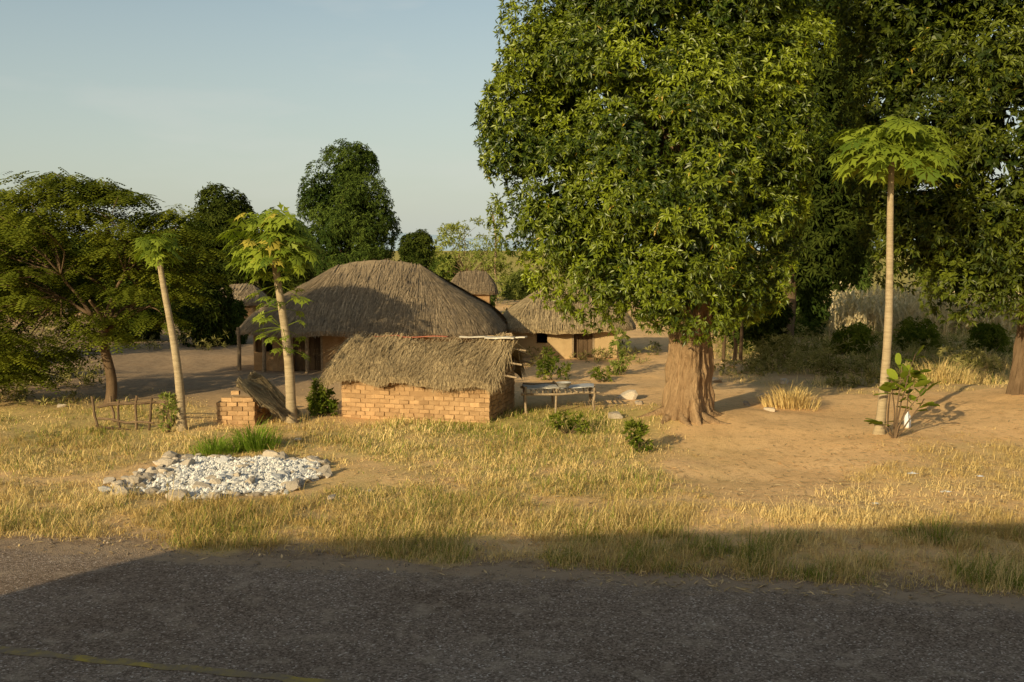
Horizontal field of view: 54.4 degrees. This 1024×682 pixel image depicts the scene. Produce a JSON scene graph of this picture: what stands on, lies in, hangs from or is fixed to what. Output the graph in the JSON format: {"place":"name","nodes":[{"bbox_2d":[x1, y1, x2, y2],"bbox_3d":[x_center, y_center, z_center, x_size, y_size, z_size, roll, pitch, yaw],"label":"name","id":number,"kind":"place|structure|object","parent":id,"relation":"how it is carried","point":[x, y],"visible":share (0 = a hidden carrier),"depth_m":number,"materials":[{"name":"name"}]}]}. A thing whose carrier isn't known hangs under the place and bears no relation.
{"place":"outdoors","nodes":[
{"label":"outdoors","id":0,"kind":"place"},
{"bbox_2d":[69,231,914,250],"bbox_3d":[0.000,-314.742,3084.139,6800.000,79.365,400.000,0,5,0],"label":"hills","id":1,"kind":"structure","parent":0,"point":[510,243],"depth_m":3036.76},
{"bbox_2d":[0,538,1023,681],"bbox_3d":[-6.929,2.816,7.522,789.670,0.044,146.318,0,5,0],"label":"road","id":2,"kind":"structure","parent":0,"point":[346,626],"depth_m":9.29,"materials":[{"name":"asphalt"}]},
{"bbox_2d":[0,646,353,681],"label":"road marking","id":3,"kind":"object","parent":2,"relation":"on","point":[122,661],"visible":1,"depth_m":8.32,"materials":[{"name":"yellow paint"}]},
{"bbox_2d":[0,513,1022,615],"bbox_3d":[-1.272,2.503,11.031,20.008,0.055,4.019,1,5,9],"label":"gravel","id":4,"kind":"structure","parent":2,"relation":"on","point":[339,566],"depth_m":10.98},
{"bbox_2d":[0,251,1023,597],"bbox_3d":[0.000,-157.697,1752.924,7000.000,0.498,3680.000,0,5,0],"label":"ground","id":5,"kind":"structure","parent":0,"point":[212,375],"depth_m":17.66,"materials":[{"name":"soil"}]},
{"bbox_2d":[0,195,44,354],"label":"shade tree","id":6,"kind":"object","parent":5,"relation":"on","point":[21,322],"visible":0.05,"depth_m":30.73,"materials":[{"name":"green plant"}]},
{"bbox_2d":[0,347,44,381],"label":"bush","id":7,"kind":"object","parent":5,"relation":"on","point":[26,371],"visible":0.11,"depth_m":26.23,"materials":[{"name":"green plant"}]},
{"bbox_2d":[19,212,76,313],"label":"round tree","id":8,"kind":"object","parent":5,"relation":"on","point":[73,283],"visible":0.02,"depth_m":55.55,"materials":[{"name":"green plant"}]},
{"bbox_2d":[64,234,108,307],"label":"round tree","id":9,"kind":"object","parent":5,"relation":"on","point":[77,246],"visible":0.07,"depth_m":60.57,"materials":[{"name":"green plant"}]},
{"bbox_2d":[98,486,111,491],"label":"stone","id":10,"kind":"object","parent":5,"relation":"on","point":[105,488],"visible":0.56,"depth_m":14.64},
{"bbox_2d":[103,477,115,484],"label":"stone","id":11,"kind":"object","parent":5,"relation":"on","point":[108,480],"visible":0.77,"depth_m":15.10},
{"bbox_2d":[0,167,243,404],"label":"feathery tree","id":12,"kind":"object","parent":5,"relation":"on","point":[57,193],"visible":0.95,"depth_m":21.88,"materials":[{"name":"green plant"}]},
{"bbox_2d":[115,486,129,495],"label":"stone","id":13,"kind":"object","parent":5,"relation":"on","point":[123,489],"visible":0.66,"depth_m":14.24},
{"bbox_2d":[91,395,167,430],"bbox_3d":[-7.647,1.460,19.943,1.264,0.846,0.863,0,5,0],"label":"stick fence","id":14,"kind":"object","parent":5,"relation":"on","point":[117,403],"visible":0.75,"depth_m":19.58,"materials":[{"name":"brown wood"}]},
{"bbox_2d":[107,297,165,341],"bbox_3d":[-14.774,-0.724,38.744,2.606,2.211,2.444,0,5,0],"label":"shrub","id":15,"kind":"object","parent":5,"relation":"on","point":[147,334],"visible":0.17,"depth_m":38.46,"materials":[{"name":"green plant"}]},
{"bbox_2d":[128,475,144,483],"bbox_3d":[-5.745,2.139,15.227,0.245,0.167,0.301,12,-3,15],"label":"stone","id":16,"kind":"object","parent":5,"relation":"on","point":[133,479],"visible":0.79,"depth_m":15.11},
{"bbox_2d":[138,481,147,487],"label":"stone","id":17,"kind":"object","parent":5,"relation":"on","point":[144,484],"visible":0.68,"depth_m":14.82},
{"bbox_2d":[98,230,188,318],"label":"round tree","id":18,"kind":"object","parent":5,"relation":"on","point":[172,308],"visible":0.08,"depth_m":50.33,"materials":[{"name":"green plant"}]},
{"bbox_2d":[141,472,153,478],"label":"stone","id":19,"kind":"object","parent":5,"relation":"on","point":[146,475],"visible":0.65,"depth_m":15.46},
{"bbox_2d":[143,486,159,493],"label":"stone","id":20,"kind":"object","parent":5,"relation":"on","point":[151,490],"visible":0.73,"depth_m":14.51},
{"bbox_2d":[129,233,189,431],"bbox_3d":[-6.829,-0.125,19.477,1.193,3.970,1.433,0,5,0],"label":"papaya tree","id":21,"kind":"object","parent":5,"relation":"on","point":[158,248],"visible":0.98,"depth_m":19.34,"materials":[{"name":"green plant"}]},
{"bbox_2d":[158,467,172,472],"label":"stone","id":22,"kind":"object","parent":5,"relation":"on","point":[163,469],"visible":0.61,"depth_m":15.59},
{"bbox_2d":[153,391,179,432],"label":"bush","id":23,"kind":"object","parent":5,"relation":"on","point":[169,405],"visible":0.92,"depth_m":19.40,"materials":[{"name":"green plant"}]},
{"bbox_2d":[157,457,176,466],"bbox_3d":[-5.686,2.014,16.407,0.304,0.170,0.221,-1,5,-12],"label":"stone","id":24,"kind":"object","parent":5,"relation":"on","point":[166,462],"visible":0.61,"depth_m":16.37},
{"bbox_2d":[161,451,177,458],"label":"stone","id":25,"kind":"object","parent":5,"relation":"on","point":[170,454],"visible":0.67,"depth_m":17.12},
{"bbox_2d":[166,470,175,476],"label":"stone","id":26,"kind":"object","parent":5,"relation":"on","point":[170,473],"visible":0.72,"depth_m":15.40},
{"bbox_2d":[165,489,188,501],"bbox_3d":[-4.745,2.196,14.135,0.334,0.182,0.260,-2,-5,-31],"label":"stone","id":27,"kind":"object","parent":5,"relation":"on","point":[179,494],"visible":0.58,"depth_m":14.08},
{"bbox_2d":[179,458,194,466],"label":"stone","id":28,"kind":"object","parent":5,"relation":"on","point":[188,462],"visible":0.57,"depth_m":16.15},
{"bbox_2d":[192,481,212,488],"bbox_3d":[-4.550,2.172,14.636,0.311,0.150,0.190,15,13,9],"label":"stone","id":29,"kind":"object","parent":5,"relation":"on","point":[198,484],"visible":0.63,"depth_m":14.61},
{"bbox_2d":[171,257,234,346],"bbox_3d":[-11.396,-1.357,36.485,2.410,3.638,2.271,0,5,0],"label":"round tree","id":30,"kind":"object","parent":5,"relation":"on","point":[209,319],"visible":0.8,"depth_m":35.96,"materials":[{"name":"green plant"}]},
{"bbox_2d":[179,431,243,456],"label":"grass clump","id":31,"kind":"object","parent":5,"relation":"on","point":[213,447],"visible":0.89,"depth_m":17.57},
{"bbox_2d":[209,478,220,484],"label":"stone","id":32,"kind":"object","parent":5,"relation":"on","point":[216,481],"visible":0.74,"depth_m":14.81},
{"bbox_2d":[209,492,222,500],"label":"stone","id":33,"kind":"object","parent":5,"relation":"on","point":[211,495],"visible":0.51,"depth_m":14.07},
{"bbox_2d":[111,458,322,501],"bbox_3d":[-4.438,2.147,15.707,4.359,0.199,4.148,0,5,0],"label":"stone rubble","id":34,"kind":"object","parent":5,"relation":"on","point":[128,482],"visible":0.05,"depth_m":15.17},
{"bbox_2d":[131,455,321,500],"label":"white chips","id":35,"kind":"object","parent":34,"relation":"on","point":[271,465],"visible":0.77,"depth_m":15.52,"materials":[{"name":"stone"}]},
{"bbox_2d":[217,457,228,463],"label":"stone","id":36,"kind":"object","parent":5,"relation":"on","point":[224,460],"visible":0.56,"depth_m":16.44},
{"bbox_2d":[179,181,267,288],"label":"round tree","id":37,"kind":"object","parent":5,"relation":"on","point":[220,209],"visible":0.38,"depth_m":63.42,"materials":[{"name":"green plant"}]},
{"bbox_2d":[219,297,248,344],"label":"shrub","id":38,"kind":"object","parent":5,"relation":"on","point":[240,314],"visible":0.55,"depth_m":36.99,"materials":[{"name":"green plant"}]},
{"bbox_2d":[228,489,240,496],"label":"stone","id":39,"kind":"object","parent":5,"relation":"on","point":[233,493],"visible":0.64,"depth_m":14.34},
{"bbox_2d":[221,283,272,334],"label":"thatched house","id":40,"kind":"structure","parent":5,"relation":"on","point":[242,291],"depth_m":41.07,"materials":[{"name":"brown plant"}]},
{"bbox_2d":[244,476,254,483],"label":"stone","id":41,"kind":"object","parent":5,"relation":"on","point":[250,479],"visible":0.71,"depth_m":14.90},
{"bbox_2d":[211,415,295,452],"bbox_3d":[-4.690,1.638,17.973,1.894,0.710,1.757,0,5,0],"label":"grass clump","id":42,"kind":"object","parent":5,"relation":"on","point":[252,441],"visible":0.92,"depth_m":17.89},
{"bbox_2d":[248,491,261,496],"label":"stone","id":43,"kind":"object","parent":5,"relation":"on","point":[256,493],"visible":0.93,"depth_m":14.32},
{"bbox_2d":[216,370,300,425],"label":"brick pen","id":44,"kind":"object","parent":5,"relation":"on","point":[265,394],"visible":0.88,"depth_m":20.26,"materials":[{"name":"brick"}]},
{"bbox_2d":[215,202,325,422],"bbox_3d":[-4.836,-0.522,20.467,2.289,4.652,2.124,4,7,39],"label":"papaya tree","id":45,"kind":"object","parent":5,"relation":"on","point":[277,226],"visible":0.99,"depth_m":20.18,"materials":[{"name":"green plant"}]},
{"bbox_2d":[262,450,279,456],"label":"stone","id":46,"kind":"object","parent":5,"relation":"on","point":[270,453],"visible":0.53,"depth_m":17.03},
{"bbox_2d":[270,473,281,479],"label":"stone","id":47,"kind":"object","parent":5,"relation":"on","point":[276,476],"visible":0.67,"depth_m":15.30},
{"bbox_2d":[274,451,288,459],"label":"stone","id":48,"kind":"object","parent":5,"relation":"on","point":[283,455],"visible":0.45,"depth_m":16.99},
{"bbox_2d":[258,219,320,297],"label":"round tree","id":49,"kind":"object","parent":5,"relation":"on","point":[296,281],"visible":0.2,"depth_m":65.67,"materials":[{"name":"green plant"}]},
{"bbox_2d":[281,480,300,491],"bbox_3d":[-3.281,2.169,14.768,0.313,0.174,0.255,11,19,-10],"label":"stone","id":50,"kind":"object","parent":5,"relation":"on","point":[293,485],"visible":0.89,"depth_m":14.74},
{"bbox_2d":[307,455,321,462],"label":"stone","id":51,"kind":"object","parent":5,"relation":"on","point":[311,458],"visible":0.61,"depth_m":16.74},
{"bbox_2d":[305,377,339,416],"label":"bush","id":52,"kind":"object","parent":5,"relation":"on","point":[316,399],"visible":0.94,"depth_m":21.32,"materials":[{"name":"green plant"}]},
{"bbox_2d":[316,465,332,476],"bbox_3d":[-3.020,2.140,15.925,0.309,0.185,0.280,-23,30,-35],"label":"stone","id":53,"kind":"object","parent":5,"relation":"on","point":[323,469],"visible":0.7,"depth_m":15.92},
{"bbox_2d":[320,459,330,465],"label":"stone","id":54,"kind":"object","parent":5,"relation":"on","point":[325,462],"visible":0.68,"depth_m":16.60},
{"bbox_2d":[295,138,401,275],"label":"mango tree","id":55,"kind":"object","parent":5,"relation":"on","point":[348,209],"visible":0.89,"depth_m":63.24,"materials":[{"name":"green plant"}]},
{"bbox_2d":[235,258,507,372],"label":"thatched house","id":56,"kind":"structure","parent":5,"relation":"on","point":[374,296],"depth_m":28.73,"materials":[{"name":"brown plant"}]},
{"bbox_2d":[291,336,322,370],"bbox_3d":[-5.887,0.267,28.680,0.920,1.200,0.195,0,5,3],"label":"door","id":57,"kind":"structure","parent":56,"relation":"in","point":[315,344],"depth_m":28.75,"materials":[{"name":"brown wood"}]},
{"bbox_2d":[396,229,437,267],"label":"round tree","id":58,"kind":"object","parent":5,"relation":"on","point":[416,247],"visible":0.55,"depth_m":94.87,"materials":[{"name":"green plant"}]},
{"bbox_2d":[317,331,538,422],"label":"brick shed","id":59,"kind":"structure","parent":5,"relation":"on","point":[380,377],"depth_m":21.01,"materials":[{"name":"brick"}]},
{"bbox_2d":[399,335,447,337],"bbox_3d":[-1.943,-0.101,21.914,1.103,0.055,0.159,1,5,14],"label":"plastic sheet","id":60,"kind":"object","parent":59,"relation":"on","point":[424,336],"visible":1,"depth_m":21.87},
{"bbox_2d":[459,336,484,337],"bbox_3d":[-0.791,-0.088,21.573,0.703,0.049,0.081,1,5,11],"label":"plank","id":61,"kind":"object","parent":59,"relation":"on","point":[471,336],"visible":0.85,"depth_m":21.56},
{"bbox_2d":[485,336,514,338],"bbox_3d":[-0.260,-0.073,21.307,0.622,0.047,0.292,1,5,7],"label":"plank","id":62,"kind":"object","parent":59,"relation":"on","point":[498,337],"visible":1,"depth_m":21.20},
{"bbox_2d":[428,252,460,280],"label":"round tree","id":63,"kind":"object","parent":5,"relation":"on","point":[433,267],"visible":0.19,"depth_m":64.23,"materials":[{"name":"green plant"}]},
{"bbox_2d":[432,216,513,297],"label":"sapling","id":64,"kind":"object","parent":5,"relation":"on","point":[454,228],"visible":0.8,"depth_m":62.27,"materials":[{"name":"green plant"}]},
{"bbox_2d":[451,269,497,302],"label":"thatched house","id":65,"kind":"structure","parent":5,"relation":"on","point":[481,284],"depth_m":45.17,"materials":[{"name":"brown plant"}]},
{"bbox_2d":[69,233,915,272],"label":"woodland","id":66,"kind":"object","parent":5,"relation":"on","point":[320,259],"visible":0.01,"depth_m":148.67,"materials":[{"name":"green plant"}]},
{"bbox_2d":[490,295,496,306],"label":"shrub","id":67,"kind":"object","parent":5,"relation":"on","point":[492,299],"visible":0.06,"depth_m":54.22,"materials":[{"name":"green plant"}]},
{"bbox_2d":[492,214,498,305],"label":"tall pole","id":68,"kind":"object","parent":5,"relation":"on","point":[495,254],"visible":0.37,"depth_m":62.75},
{"bbox_2d":[0,297,1016,406],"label":"undergrowth","id":69,"kind":"object","parent":5,"relation":"on","point":[754,362],"visible":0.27,"depth_m":30.72,"materials":[{"name":"green plant"}]},
{"bbox_2d":[0,317,1023,596],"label":"dry grass","id":70,"kind":"structure","parent":5,"relation":"on","point":[406,537],"depth_m":13.02,"materials":[{"name":"plant"}]},
{"bbox_2d":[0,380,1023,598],"bbox_3d":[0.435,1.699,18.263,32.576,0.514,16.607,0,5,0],"label":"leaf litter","id":71,"kind":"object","parent":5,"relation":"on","point":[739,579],"visible":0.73,"depth_m":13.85,"materials":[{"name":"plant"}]},
{"bbox_2d":[498,268,542,299],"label":"shrub","id":72,"kind":"object","parent":5,"relation":"on","point":[516,288],"visible":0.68,"depth_m":70.11,"materials":[{"name":"green plant"}]},
{"bbox_2d":[535,345,572,379],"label":"bush","id":73,"kind":"object","parent":5,"relation":"on","point":[549,361],"visible":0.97,"depth_m":26.75,"materials":[{"name":"green plant"}]},
{"bbox_2d":[520,381,599,413],"bbox_3d":[1.040,1.304,22.075,1.703,0.752,1.264,0,5,0],"label":"stick table","id":74,"kind":"object","parent":5,"relation":"on","point":[556,394],"visible":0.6,"depth_m":21.50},
{"bbox_2d":[522,384,558,388],"bbox_3d":[0.631,1.008,21.997,0.753,0.040,0.673,-1,5,-6],"label":"sheet","id":75,"kind":"object","parent":74,"relation":"on","point":[544,386],"visible":0.97,"depth_m":21.92,"materials":[{"name":"grey metal"}]},
{"bbox_2d":[524,380,590,384],"bbox_3d":[1.030,0.940,22.442,1.502,0.092,0.114,0,5,-3],"label":"plank","id":76,"kind":"object","parent":74,"relation":"on","point":[575,381],"visible":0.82,"depth_m":22.41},
{"bbox_2d":[556,381,570,387],"bbox_3d":[1.130,0.955,21.741,0.339,0.110,0.339,0,5,0],"label":"basin","id":77,"kind":"object","parent":74,"relation":"on","point":[563,384],"visible":1,"depth_m":21.65,"materials":[{"name":"metal"}]},
{"bbox_2d":[561,383,593,388],"bbox_3d":[1.450,0.996,22.048,0.720,0.061,0.614,0,5,4],"label":"tin sheet","id":78,"kind":"object","parent":74,"relation":"on","point":[582,385],"visible":0.78,"depth_m":21.94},
{"bbox_2d":[501,287,635,358],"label":"thatched house","id":79,"kind":"structure","parent":5,"relation":"on","point":[537,324],"depth_m":32.04,"materials":[{"name":"brown plant"}]},
{"bbox_2d":[572,333,593,357],"bbox_3d":[2.292,0.075,32.075,0.720,1.000,0.195,0,5,4],"label":"door","id":80,"kind":"structure","parent":79,"relation":"in","point":[585,342],"depth_m":32.14,"materials":[{"name":"brown wood"}]},
{"bbox_2d":[549,409,591,434],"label":"bush","id":81,"kind":"object","parent":5,"relation":"on","point":[569,423],"visible":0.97,"depth_m":19.23,"materials":[{"name":"green plant"}]},
{"bbox_2d":[588,366,612,382],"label":"bush","id":82,"kind":"object","parent":5,"relation":"on","point":[597,376],"visible":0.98,"depth_m":26.57,"materials":[{"name":"green plant"}]},
{"bbox_2d":[608,411,622,418],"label":"stone","id":83,"kind":"object","parent":5,"relation":"on","point":[615,415],"visible":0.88,"depth_m":20.45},
{"bbox_2d":[605,327,635,375],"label":"bush","id":84,"kind":"object","parent":5,"relation":"on","point":[617,366],"visible":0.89,"depth_m":27.94,"materials":[{"name":"green plant"}]},
{"bbox_2d":[616,390,637,399],"bbox_3d":[2.699,1.258,23.188,0.506,0.244,0.268,3,6,29],"label":"stone","id":85,"kind":"object","parent":5,"relation":"on","point":[630,394],"visible":0.98,"depth_m":23.09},
{"bbox_2d":[621,416,653,453],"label":"bush","id":86,"kind":"object","parent":5,"relation":"on","point":[641,431],"visible":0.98,"depth_m":17.43,"materials":[{"name":"green plant"}]},
{"bbox_2d":[470,0,837,425],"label":"mango tree","id":87,"kind":"object","parent":5,"relation":"on","point":[697,150],"visible":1,"depth_m":18.21,"materials":[{"name":"green plant"}]},
{"bbox_2d":[722,335,725,361],"bbox_3d":[6.658,-0.165,30.957,0.257,2.037,0.131,0,5,0],"label":"wooden post","id":88,"kind":"object","parent":5,"relation":"on","point":[723,349],"visible":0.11,"depth_m":30.96,"materials":[{"name":"brown wood"}]},
{"bbox_2d":[739,322,743,360],"bbox_3d":[7.198,-0.158,30.969,0.255,2.047,0.137,0,5,0],"label":"wooden post","id":89,"kind":"object","parent":5,"relation":"on","point":[741,345],"visible":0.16,"depth_m":30.96,"materials":[{"name":"brown wood"}]},
{"bbox_2d":[732,302,775,360],"bbox_3d":[7.480,-0.696,31.551,1.830,2.953,1.715,0,5,0],"label":"tree","id":90,"kind":"object","parent":5,"relation":"on","point":[751,332],"visible":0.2,"depth_m":31.52,"materials":[{"name":"green plant"}]},
{"bbox_2d":[726,280,794,351],"bbox_3d":[8.712,-0.920,35.260,2.410,3.190,2.577,4,7,39],"label":"round tree","id":91,"kind":"object","parent":5,"relation":"on","point":[782,321],"visible":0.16,"depth_m":34.64,"materials":[{"name":"green plant"}]},
{"bbox_2d":[757,392,772,400],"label":"stone","id":92,"kind":"object","parent":5,"relation":"on","point":[761,394],"visible":0.4,"depth_m":23.05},
{"bbox_2d":[763,407,774,411],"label":"stone","id":93,"kind":"object","parent":5,"relation":"on","point":[769,409],"visible":0.91,"depth_m":21.19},
{"bbox_2d":[748,333,799,371],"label":"bush","id":94,"kind":"object","parent":5,"relation":"on","point":[777,356],"visible":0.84,"depth_m":29.20,"materials":[{"name":"green plant"}]},
{"bbox_2d":[780,378,788,383],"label":"stone","id":95,"kind":"object","parent":5,"relation":"on","point":[782,380],"visible":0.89,"depth_m":26.54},
{"bbox_2d":[753,379,831,410],"bbox_3d":[6.175,1.144,22.106,2.172,0.792,1.990,2,6,25],"label":"grass clump","id":96,"kind":"object","parent":5,"relation":"on","point":[788,401],"visible":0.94,"depth_m":22.03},
{"bbox_2d":[779,271,834,336],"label":"round tree","id":97,"kind":"object","parent":5,"relation":"on","point":[811,308],"visible":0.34,"depth_m":40.32,"materials":[{"name":"green plant"}]},
{"bbox_2d":[765,0,886,339],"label":"shade tree","id":98,"kind":"object","parent":5,"relation":"on","point":[832,222],"visible":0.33,"depth_m":37.11,"materials":[{"name":"green plant"}]},
{"bbox_2d":[787,236,874,309],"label":"bushy tree","id":99,"kind":"object","parent":5,"relation":"on","point":[866,282],"visible":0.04,"depth_m":52.91,"materials":[{"name":"green plant"}]},
{"bbox_2d":[797,347,868,375],"bbox_3d":[9.321,0.578,28.792,2.118,0.930,1.917,0,5,0],"label":"bush","id":100,"kind":"object","parent":5,"relation":"on","point":[836,367],"visible":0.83,"depth_m":28.36,"materials":[{"name":"green plant"}]},
{"bbox_2d":[829,321,879,354],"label":"shrub","id":101,"kind":"object","parent":5,"relation":"on","point":[857,332],"visible":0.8,"depth_m":33.27,"materials":[{"name":"green plant"}]},
{"bbox_2d":[822,116,968,434],"bbox_3d":[6.954,-1.100,18.273,2.615,5.914,2.699,0,5,0],"label":"papaya tree","id":102,"kind":"object","parent":5,"relation":"on","point":[903,151],"visible":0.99,"depth_m":17.82,"materials":[{"name":"green plant"}]},
{"bbox_2d":[864,345,940,437],"bbox_3d":[7.095,0.961,17.991,1.293,1.770,0.905,0,5,0],"label":"broadleaf shrub","id":103,"kind":"object","parent":5,"relation":"on","point":[908,370],"visible":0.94,"depth_m":18.07,"materials":[{"name":"green plant"}]},
{"bbox_2d":[904,412,910,427],"bbox_3d":[7.624,1.513,19.192,0.130,0.315,0.130,0,5,0],"label":"plastic bottle","id":104,"kind":"object","parent":5,"relation":"on","point":[907,418],"visible":0.69,"depth_m":19.15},
{"bbox_2d":[892,316,943,350],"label":"shrub","id":105,"kind":"object","parent":5,"relation":"on","point":[911,330],"visible":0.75,"depth_m":34.42,"materials":[{"name":"green plant"}]},
{"bbox_2d":[823,276,1019,335],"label":"dry maize","id":106,"kind":"object","parent":5,"relation":"on","point":[870,307],"visible":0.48,"depth_m":42.82,"materials":[{"name":"plant"}]},
{"bbox_2d":[828,0,1023,394],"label":"mango tree","id":107,"kind":"object","parent":5,"relation":"on","point":[914,47],"visible":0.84,"depth_m":20.48,"materials":[{"name":"green plant"}]},
{"bbox_2d":[889,518,978,546],"bbox_3d":[5.101,2.297,12.075,1.157,0.293,0.939,0,5,0],"label":"grass clump","id":108,"kind":"object","parent":5,"relation":"on","point":[937,531],"visible":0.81,"depth_m":12.07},
{"bbox_2d":[896,355,999,383],"bbox_3d":[11.564,0.712,26.844,3.155,0.835,2.698,0,5,0],"label":"grass clump","id":109,"kind":"object","parent":5,"relation":"on","point":[940,376],"visible":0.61,"depth_m":26.72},
{"bbox_2d":[909,240,1005,287],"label":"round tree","id":110,"kind":"object","parent":5,"relation":"on","point":[944,264],"depth_m":74.17,"materials":[{"name":"green plant"}]},
{"bbox_2d":[925,344,1004,374],"bbox_3d":[12.909,0.572,28.371,2.106,1.048,1.998,0,5,0],"label":"bush","id":111,"kind":"object","parent":5,"relation":"on","point":[978,361],"visible":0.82,"depth_m":27.91,"materials":[{"name":"green plant"}]},
{"bbox_2d":[933,347,1011,371],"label":"grass clump","id":112,"kind":"object","parent":5,"relation":"on","point":[1005,363],"visible":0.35,"depth_m":29.37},
{"bbox_2d":[965,321,1012,356],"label":"shrub","id":113,"kind":"object","parent":5,"relation":"on","point":[988,334],"visible":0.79,"depth_m":32.23,"materials":[{"name":"green plant"}]},
{"bbox_2d":[0,0,1023,240],"label":"sky","id":114,"kind":"structure","parent":0,"point":[164,99],"materials":[{"name":"blue"}]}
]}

